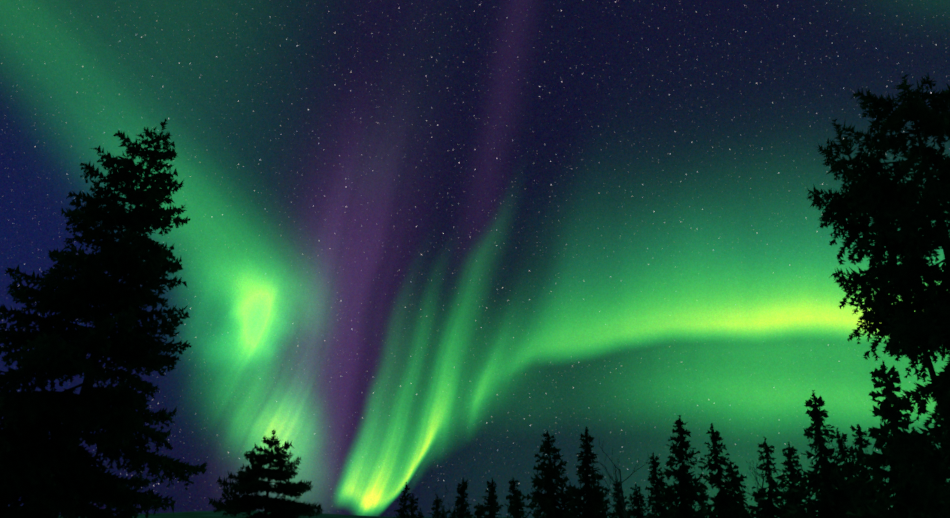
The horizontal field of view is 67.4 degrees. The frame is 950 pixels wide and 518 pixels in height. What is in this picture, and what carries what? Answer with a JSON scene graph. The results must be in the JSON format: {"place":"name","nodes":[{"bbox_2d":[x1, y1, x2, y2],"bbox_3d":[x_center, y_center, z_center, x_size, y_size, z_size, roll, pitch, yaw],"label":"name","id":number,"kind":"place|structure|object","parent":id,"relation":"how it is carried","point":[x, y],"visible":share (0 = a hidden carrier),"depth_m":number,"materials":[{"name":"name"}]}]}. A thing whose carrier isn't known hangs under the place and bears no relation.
{"place":"outdoors","nodes":[
{"label":"outdoors","id":0,"kind":"place"},
{"bbox_2d":[0,0,949,517],"label":"sky","id":1,"kind":"structure","parent":0,"point":[422,242],"materials":[{"name":"green"}]},
{"bbox_2d":[741,461,785,506],"bbox_3d":[11.431,10.264,28.950,1.458,4.025,3.096,12,-23,-30],"label":"tree","id":2,"kind":"object","parent":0,"point":[755,477],"visible":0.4,"depth_m":29.25,"materials":[{"name":"black plant"}]},
{"bbox_3d":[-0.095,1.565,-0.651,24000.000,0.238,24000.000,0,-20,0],"label":"ground","id":3,"kind":"structure","parent":0,"visible":0},
{"bbox_2d":[0,119,206,517],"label":"spruce","id":4,"kind":"object","parent":3,"relation":"on","point":[53,473],"visible":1,"depth_m":9.01,"materials":[{"name":"black plant"}]},
{"bbox_2d":[208,430,323,517],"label":"spruce","id":5,"kind":"object","parent":3,"relation":"on","point":[249,481],"visible":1,"depth_m":19.89,"materials":[{"name":"black plant"}]},
{"bbox_2d":[58,511,512,517],"bbox_3d":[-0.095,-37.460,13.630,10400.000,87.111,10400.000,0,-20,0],"label":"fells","id":6,"kind":"structure","parent":3,"relation":"on","point":[203,514],"depth_m":2855.83,"materials":[{"name":"black"}]},
{"bbox_2d":[394,482,410,517],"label":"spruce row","id":7,"kind":"object","parent":3,"relation":"on","point":[405,507],"visible":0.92,"depth_m":35.59,"materials":[{"name":"black plant"}]},
{"bbox_2d":[405,493,418,517],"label":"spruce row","id":8,"kind":"object","parent":3,"relation":"on","point":[412,506],"visible":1,"depth_m":33.76,"materials":[{"name":"black plant"}]},
{"bbox_2d":[417,508,423,517],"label":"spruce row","id":9,"kind":"object","parent":3,"relation":"on","point":[420,514],"visible":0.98,"depth_m":46.87,"materials":[{"name":"black plant"}]},
{"bbox_2d":[428,494,441,517],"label":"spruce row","id":10,"kind":"object","parent":3,"relation":"on","point":[436,503],"visible":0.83,"depth_m":39.53,"materials":[{"name":"black plant"}]},
{"bbox_2d":[437,505,447,517],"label":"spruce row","id":11,"kind":"object","parent":3,"relation":"on","point":[442,515],"visible":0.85,"depth_m":34.70,"materials":[{"name":"black plant"}]},
{"bbox_2d":[434,487,465,517],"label":"tree","id":12,"kind":"object","parent":3,"relation":"on","point":[442,506],"visible":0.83,"depth_m":31.49,"materials":[{"name":"black plant"}]},
{"bbox_2d":[448,477,473,517],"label":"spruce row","id":13,"kind":"object","parent":3,"relation":"on","point":[462,512],"visible":1,"depth_m":31.07,"materials":[{"name":"black plant"}]},
{"bbox_2d":[474,503,485,517],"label":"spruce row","id":14,"kind":"object","parent":3,"relation":"on","point":[477,513],"visible":0.81,"depth_m":34.70,"materials":[{"name":"black plant"}]},
{"bbox_2d":[478,477,503,517],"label":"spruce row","id":15,"kind":"object","parent":3,"relation":"on","point":[491,497],"visible":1,"depth_m":33.93,"materials":[{"name":"black plant"}]},
{"bbox_2d":[505,477,526,517],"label":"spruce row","id":16,"kind":"object","parent":3,"relation":"on","point":[512,486],"visible":0.67,"depth_m":33.38,"materials":[{"name":"black plant"}]},
{"bbox_2d":[507,491,526,517],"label":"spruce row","id":17,"kind":"object","parent":3,"relation":"on","point":[517,505],"visible":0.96,"depth_m":31.92,"materials":[{"name":"black plant"}]},
{"bbox_2d":[532,508,541,517],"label":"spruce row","id":18,"kind":"object","parent":3,"relation":"on","point":[534,511],"visible":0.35,"depth_m":40.77,"materials":[{"name":"black plant"}]},
{"bbox_2d":[521,430,583,517],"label":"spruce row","id":19,"kind":"object","parent":3,"relation":"on","point":[548,502],"visible":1,"depth_m":27.22,"materials":[{"name":"black plant"}]},
{"bbox_2d":[563,481,582,511],"bbox_3d":[4.479,12.302,32.818,1.747,3.936,1.708,15,-25,-35],"label":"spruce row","id":20,"kind":"object","parent":3,"relation":"on","point":[568,487],"visible":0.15,"depth_m":33.23,"materials":[{"name":"black plant"}]},
{"bbox_2d":[565,426,618,517],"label":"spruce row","id":21,"kind":"object","parent":3,"relation":"on","point":[594,504],"visible":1,"depth_m":26.16,"materials":[{"name":"black plant"}]},
{"bbox_2d":[581,479,608,516],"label":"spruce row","id":22,"kind":"object","parent":3,"relation":"on","point":[603,498],"visible":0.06,"depth_m":43.62,"materials":[{"name":"black plant"}]},
{"bbox_2d":[608,480,632,517],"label":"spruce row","id":23,"kind":"object","parent":3,"relation":"on","point":[617,509],"visible":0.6,"depth_m":40.77,"materials":[{"name":"black plant"}]},
{"bbox_2d":[599,438,656,517],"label":"bare tree","id":24,"kind":"object","parent":3,"relation":"on","point":[623,501],"visible":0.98,"depth_m":27.54,"materials":[{"name":"black plant"}]},
{"bbox_2d":[626,483,649,517],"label":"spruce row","id":25,"kind":"object","parent":3,"relation":"on","point":[636,512],"visible":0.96,"depth_m":39.09,"materials":[{"name":"black plant"}]},
{"bbox_2d":[648,508,657,517],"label":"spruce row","id":26,"kind":"object","parent":3,"relation":"on","point":[653,515],"visible":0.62,"depth_m":38.79,"materials":[{"name":"black plant"}]},
{"bbox_2d":[645,452,675,517],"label":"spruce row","id":27,"kind":"object","parent":3,"relation":"on","point":[653,478],"visible":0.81,"depth_m":30.44,"materials":[{"name":"black plant"}]},
{"bbox_2d":[656,415,717,517],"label":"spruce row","id":28,"kind":"object","parent":3,"relation":"on","point":[685,495],"visible":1,"depth_m":24.73,"materials":[{"name":"black plant"}]},
{"bbox_2d":[695,489,707,517],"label":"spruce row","id":29,"kind":"object","parent":3,"relation":"on","point":[700,506],"visible":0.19,"depth_m":44.96,"materials":[{"name":"black plant"}]},
{"bbox_2d":[698,423,757,517],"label":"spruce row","id":30,"kind":"object","parent":3,"relation":"on","point":[721,499],"visible":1,"depth_m":26.13,"materials":[{"name":"black plant"}]},
{"bbox_2d":[724,464,752,517],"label":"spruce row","id":31,"kind":"object","parent":3,"relation":"on","point":[732,473],"visible":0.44,"depth_m":27.79,"materials":[{"name":"black plant"}]},
{"bbox_2d":[738,490,747,509],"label":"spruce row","id":32,"kind":"object","parent":3,"relation":"on","point":[744,496],"visible":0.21,"depth_m":40.01,"materials":[{"name":"black plant"}]},
{"bbox_2d":[748,437,798,517],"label":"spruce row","id":33,"kind":"object","parent":3,"relation":"on","point":[769,509],"visible":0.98,"depth_m":25.43,"materials":[{"name":"black plant"}]},
{"bbox_2d":[776,442,815,517],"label":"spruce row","id":34,"kind":"object","parent":3,"relation":"on","point":[792,471],"visible":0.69,"depth_m":28.06,"materials":[{"name":"black plant"}]},
{"bbox_2d":[781,390,871,517],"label":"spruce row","id":35,"kind":"object","parent":3,"relation":"on","point":[827,476],"visible":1,"depth_m":20.53,"materials":[{"name":"black plant"}]},
{"bbox_2d":[829,428,881,517],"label":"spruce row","id":36,"kind":"object","parent":3,"relation":"on","point":[844,454],"visible":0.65,"depth_m":23.77,"materials":[{"name":"black plant"}]},
{"bbox_2d":[849,424,890,517],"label":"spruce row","id":37,"kind":"object","parent":3,"relation":"on","point":[859,433],"visible":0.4,"depth_m":24.71,"materials":[{"name":"black plant"}]},
{"bbox_2d":[807,73,949,517],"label":"pine","id":38,"kind":"object","parent":3,"relation":"on","point":[902,322],"visible":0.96,"depth_m":11.42,"materials":[{"name":"black plant"}]},
{"bbox_2d":[810,118,949,405],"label":"pine","id":39,"kind":"object","parent":3,"relation":"on","point":[854,233],"visible":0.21,"depth_m":12.60,"materials":[{"name":"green plant"}]},
{"bbox_2d":[869,465,892,509],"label":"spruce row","id":40,"kind":"object","parent":3,"relation":"on","point":[885,483],"visible":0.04,"depth_m":41.09,"materials":[{"name":"black plant"}]},
{"bbox_2d":[846,360,949,517],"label":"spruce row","id":41,"kind":"object","parent":3,"relation":"on","point":[905,503],"visible":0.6,"depth_m":14.16,"materials":[{"name":"black plant"}]},
{"bbox_2d":[911,426,948,517],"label":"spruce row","id":42,"kind":"object","parent":3,"relation":"on","point":[912,428],"visible":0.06,"depth_m":17.07,"materials":[{"name":"black plant"}]},
{"bbox_2d":[929,419,949,517],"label":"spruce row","id":43,"kind":"object","parent":3,"relation":"on","point":[948,486],"visible":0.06,"depth_m":16.06,"materials":[{"name":"black plant"}]}
]}

